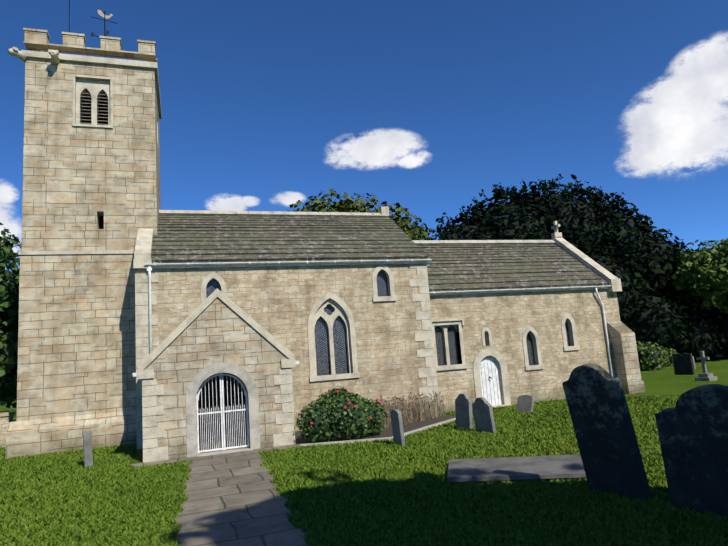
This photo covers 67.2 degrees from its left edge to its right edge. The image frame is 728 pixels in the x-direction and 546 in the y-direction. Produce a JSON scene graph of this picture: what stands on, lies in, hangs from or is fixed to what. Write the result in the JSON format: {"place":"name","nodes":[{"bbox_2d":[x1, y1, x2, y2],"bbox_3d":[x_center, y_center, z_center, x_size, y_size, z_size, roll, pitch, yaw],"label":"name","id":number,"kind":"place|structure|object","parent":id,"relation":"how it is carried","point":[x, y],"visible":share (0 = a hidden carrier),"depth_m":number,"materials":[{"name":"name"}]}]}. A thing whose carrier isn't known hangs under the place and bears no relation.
{"place":"outdoors","nodes":[
{"label":"outdoors","id":0,"kind":"place"},
{"bbox_2d":[233,375,246,437],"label":"porch back wall","id":1,"kind":"structure","parent":0,"point":[242,396],"depth_m":16.13,"materials":[{"name":"beige stone"}]},
{"bbox_2d":[0,359,727,545],"bbox_3d":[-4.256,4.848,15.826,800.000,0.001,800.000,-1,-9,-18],"label":"ground","id":2,"kind":"structure","parent":0,"point":[664,381],"depth_m":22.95,"materials":[{"name":"green plant"}]},
{"bbox_2d":[0,412,13,447],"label":"boundary wall","id":3,"kind":"structure","parent":2,"relation":"on","point":[6,418],"depth_m":18.16,"materials":[{"name":"beige stone"}]},
{"bbox_2d":[0,266,18,408],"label":"tree","id":4,"kind":"object","parent":2,"relation":"on","point":[9,311],"visible":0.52,"depth_m":21.03,"materials":[{"name":"green plant"}]},
{"bbox_2d":[0,223,21,291],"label":"tree","id":5,"kind":"object","parent":2,"relation":"on","point":[8,255],"visible":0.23,"depth_m":30.05,"materials":[{"name":"green plant"}]},
{"bbox_2d":[5,410,136,457],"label":"tower plinth","id":6,"kind":"structure","parent":2,"relation":"on","point":[37,436],"depth_m":15.92,"materials":[{"name":"beige stone"}]},
{"bbox_2d":[83,430,92,466],"bbox_3d":[-6.485,4.192,12.862,0.180,0.940,0.180,-3,-6,-29],"label":"stone post","id":7,"kind":"object","parent":2,"relation":"on","point":[87,448],"visible":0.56,"depth_m":12.79,"materials":[{"name":"grey stone"}]},
{"bbox_2d":[16,49,160,420],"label":"tower","id":8,"kind":"structure","parent":2,"relation":"on","point":[76,341],"depth_m":17.07,"materials":[{"name":"stone"}]},
{"bbox_2d":[7,47,26,60],"bbox_3d":[-10.911,-6.883,17.177,0.280,0.232,0.533,-8,-10,26],"label":"gargoyle","id":9,"kind":"object","parent":8,"relation":"attached to","point":[17,53],"visible":0.96,"depth_m":17.12,"materials":[{"name":"stone"}]},
{"bbox_2d":[48,49,59,62],"bbox_3d":[-9.871,-6.919,17.446,0.280,0.232,0.533,-1,-9,-18],"label":"gargoyle","id":10,"kind":"object","parent":8,"relation":"attached to","point":[54,54],"visible":0.96,"depth_m":17.37,"materials":[{"name":"stone"}]},
{"bbox_2d":[69,0,69,53],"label":"flagpole","id":11,"kind":"object","parent":8,"relation":"on","point":[69,17],"visible":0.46,"depth_m":19.90,"materials":[{"name":"metal"}]},
{"bbox_2d":[23,28,158,76],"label":"tower battlements","id":12,"kind":"object","parent":8,"relation":"on","point":[37,39],"visible":0.33,"depth_m":18.14,"materials":[{"name":"beige stone"}]},
{"bbox_2d":[80,93,107,124],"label":"louvres","id":13,"kind":"object","parent":8,"relation":"attached to","point":[97,107],"visible":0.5,"depth_m":17.96,"materials":[{"name":"grey wood"}]},
{"bbox_2d":[91,10,117,56],"bbox_3d":[-9.532,-8.234,20.132,0.703,3.050,0.654,-5,-9,6],"label":"weathervane","id":14,"kind":"object","parent":8,"relation":"on","point":[101,14],"visible":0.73,"depth_m":20.26,"materials":[{"name":"black metal"}]},
{"bbox_2d":[18,50,621,462],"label":"stone trim","id":15,"kind":"structure","parent":8,"relation":"attached to","point":[142,252],"depth_m":17.30,"materials":[{"name":"stone"}]},
{"bbox_2d":[143,298,292,459],"bbox_3d":[-4.014,2.741,14.951,3.600,3.860,2.520,-1,-9,-18],"label":"porch","id":16,"kind":"object","parent":2,"relation":"on","point":[216,330],"visible":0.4,"depth_m":13.86,"materials":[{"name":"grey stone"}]},
{"bbox_2d":[186,362,259,456],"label":"porch arch stones","id":17,"kind":"object","parent":16,"relation":"attached to","point":[205,373],"visible":0.85,"depth_m":13.71,"materials":[{"name":"beige stone"}]},
{"bbox_2d":[133,258,612,452],"bbox_3d":[2.046,1.958,17.432,17.307,5.260,2.722,-1,-9,-21],"label":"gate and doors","id":18,"kind":"structure","parent":16,"relation":"attached to","point":[490,360],"depth_m":17.02,"materials":[{"name":"paint"}]},
{"bbox_2d":[130,443,310,545],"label":"path flagstones","id":19,"kind":"object","parent":2,"relation":"on","point":[235,499],"visible":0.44,"depth_m":8.34,"materials":[{"name":"grey stone"}]},
{"bbox_2d":[136,263,435,449],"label":"nave","id":20,"kind":"structure","parent":2,"relation":"on","point":[278,303],"depth_m":17.38,"materials":[{"name":"stone"}]},
{"bbox_2d":[196,373,236,441],"bbox_3d":[-4.311,3.775,15.915,1.150,2.150,0.049,-1,-9,-18],"label":"nave south door","id":21,"kind":"structure","parent":20,"relation":"attached to","point":[216,381],"depth_m":15.89,"materials":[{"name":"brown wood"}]},
{"bbox_2d":[151,214,427,262],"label":"nave roof","id":22,"kind":"structure","parent":20,"relation":"on","point":[186,238],"depth_m":18.70,"materials":[{"name":"stone"}]},
{"bbox_2d":[159,210,388,216],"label":"roof ridge","id":23,"kind":"structure","parent":22,"relation":"on","point":[202,212],"depth_m":20.70,"materials":[{"name":"grey stone"}]},
{"bbox_2d":[313,299,351,375],"bbox_3d":[-1.067,2.022,17.541,1.220,2.420,0.120,-1,-9,-18],"label":"window tracery","id":24,"kind":"object","parent":20,"relation":"attached to","point":[329,320],"visible":0.83,"depth_m":17.54,"materials":[{"name":"beige stone"}]},
{"bbox_2d":[206,270,569,375],"bbox_3d":[1.532,1.690,18.701,13.282,3.600,0.335,-1,-9,-22],"label":"window glass","id":25,"kind":"object","parent":20,"relation":"attached to","point":[322,347],"visible":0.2,"depth_m":17.72,"materials":[{"name":"grey glass"}]},
{"bbox_2d":[82,94,498,404],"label":"dark openings","id":26,"kind":"object","parent":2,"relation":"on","point":[103,122],"visible":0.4,"depth_m":18.30,"materials":[{"name":"black"}]},
{"bbox_2d":[287,189,432,239],"bbox_3d":[-1.532,1.291,43.065,15.932,14.924,15.324,-1,-9,-18],"label":"tree","id":27,"kind":"object","parent":2,"relation":"on","point":[402,223],"visible":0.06,"depth_m":39.55,"materials":[{"name":"green plant"}]},
{"bbox_2d":[295,415,455,446],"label":"flower bed soil","id":28,"kind":"structure","parent":2,"relation":"on","point":[408,427],"depth_m":15.25,"materials":[{"name":"brown soil"}]},
{"bbox_2d":[296,387,387,442],"bbox_3d":[-0.565,3.744,14.403,2.489,1.446,1.829,-1,-9,-18],"label":"rose bush","id":29,"kind":"object","parent":28,"relation":"on","point":[342,411],"visible":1,"depth_m":13.93,"materials":[{"name":"green plant"}]},
{"bbox_2d":[371,391,446,428],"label":"dried stems","id":30,"kind":"object","parent":28,"relation":"on","point":[410,415],"visible":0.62,"depth_m":16.90,"materials":[{"name":"brown plant"}]},
{"bbox_2d":[300,418,455,446],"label":"bed kerb","id":31,"kind":"structure","parent":2,"relation":"on","point":[389,438],"depth_m":13.54,"materials":[{"name":"grey stone"}]},
{"bbox_2d":[390,409,404,444],"bbox_3d":[0.788,3.655,12.732,0.090,0.940,0.420,-4,-8,-24],"label":"headstone","id":32,"kind":"object","parent":2,"relation":"on","point":[397,426],"visible":0.9,"depth_m":12.64,"materials":[{"name":"grey stone"}]},
{"bbox_2d":[455,393,472,429],"bbox_3d":[2.652,3.739,14.565,0.100,1.049,0.600,5,-12,-28],"label":"headstone","id":33,"kind":"object","parent":2,"relation":"on","point":[463,407],"visible":0.92,"depth_m":14.50,"materials":[{"name":"grey stone"}]},
{"bbox_2d":[472,397,495,432],"bbox_3d":[2.988,3.606,13.674,0.100,0.999,0.660,-5,-7,-29],"label":"headstone","id":34,"kind":"object","parent":2,"relation":"on","point":[483,414],"visible":0.92,"depth_m":13.60,"materials":[{"name":"grey stone"}]},
{"bbox_2d":[447,454,585,482],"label":"ledger slab","id":35,"kind":"structure","parent":2,"relation":"on","point":[559,467],"depth_m":8.91,"materials":[{"name":"stone"}]},
{"bbox_2d":[516,395,533,411],"bbox_3d":[5.030,4.154,17.108,0.100,0.670,0.600,26,-23,-27],"label":"gravestone","id":36,"kind":"object","parent":2,"relation":"on","point":[525,403],"visible":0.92,"depth_m":17.08,"materials":[{"name":"grey stone"}]},
{"bbox_2d":[430,289,620,412],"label":"chancel wall","id":37,"kind":"structure","parent":2,"relation":"on","point":[507,319],"depth_m":20.04,"materials":[{"name":"stone"}]},
{"bbox_2d":[416,243,608,291],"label":"chancel roof","id":38,"kind":"structure","parent":37,"relation":"on","point":[458,267],"depth_m":21.57,"materials":[{"name":"stone"}]},
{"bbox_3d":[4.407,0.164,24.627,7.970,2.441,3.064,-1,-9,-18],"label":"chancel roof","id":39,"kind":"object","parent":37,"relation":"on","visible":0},
{"bbox_2d":[412,240,555,243],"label":"roof ridge","id":40,"kind":"structure","parent":39,"relation":"on","point":[479,241],"depth_m":23.39,"materials":[{"name":"grey stone"}]},
{"bbox_2d":[427,174,727,361],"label":"yew tree","id":41,"kind":"object","parent":2,"relation":"on","point":[635,255],"visible":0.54,"depth_m":39.57,"materials":[{"name":"green plant"}]},
{"bbox_2d":[562,363,651,499],"bbox_3d":[3.290,2.199,7.511,0.150,1.919,0.840,-9,-6,-34],"label":"headstone","id":42,"kind":"object","parent":2,"relation":"on","point":[608,446],"visible":0.96,"depth_m":7.41,"materials":[{"name":"grey stone"}]},
{"bbox_2d":[607,321,644,393],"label":"buttress","id":43,"kind":"structure","parent":2,"relation":"on","point":[624,355],"depth_m":20.64,"materials":[{"name":"beige stone"}]},
{"bbox_2d":[636,341,678,370],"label":"shrubs","id":44,"kind":"object","parent":2,"relation":"on","point":[651,357],"visible":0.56,"depth_m":32.46,"materials":[{"name":"green plant"}]},
{"bbox_2d":[672,353,694,374],"bbox_3d":[16.022,4.632,27.457,0.140,1.170,0.950,3,-11,-28],"label":"headstone","id":45,"kind":"object","parent":2,"relation":"on","point":[683,364],"visible":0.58,"depth_m":27.38,"materials":[{"name":"grey stone"}]},
{"bbox_2d":[655,384,727,517],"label":"headstone","id":46,"kind":"object","parent":2,"relation":"on","point":[692,427],"visible":0.9,"depth_m":6.40,"materials":[{"name":"grey stone"}]},
{"bbox_2d":[671,238,727,313],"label":"tree","id":47,"kind":"object","parent":2,"relation":"on","point":[703,274],"visible":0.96,"depth_m":37.90,"materials":[{"name":"green plant"}]},
{"bbox_2d":[695,351,717,380],"bbox_3d":[14.580,3.975,23.465,0.600,1.250,0.600,0,-10,-28],"label":"grave cross","id":48,"kind":"object","parent":2,"relation":"on","point":[704,376],"visible":1,"depth_m":23.37,"materials":[{"name":"grey stone"}]},
{"bbox_2d":[0,0,727,270],"label":"sky","id":49,"kind":"structure","parent":0,"point":[422,106],"materials":[{"name":"blue"}]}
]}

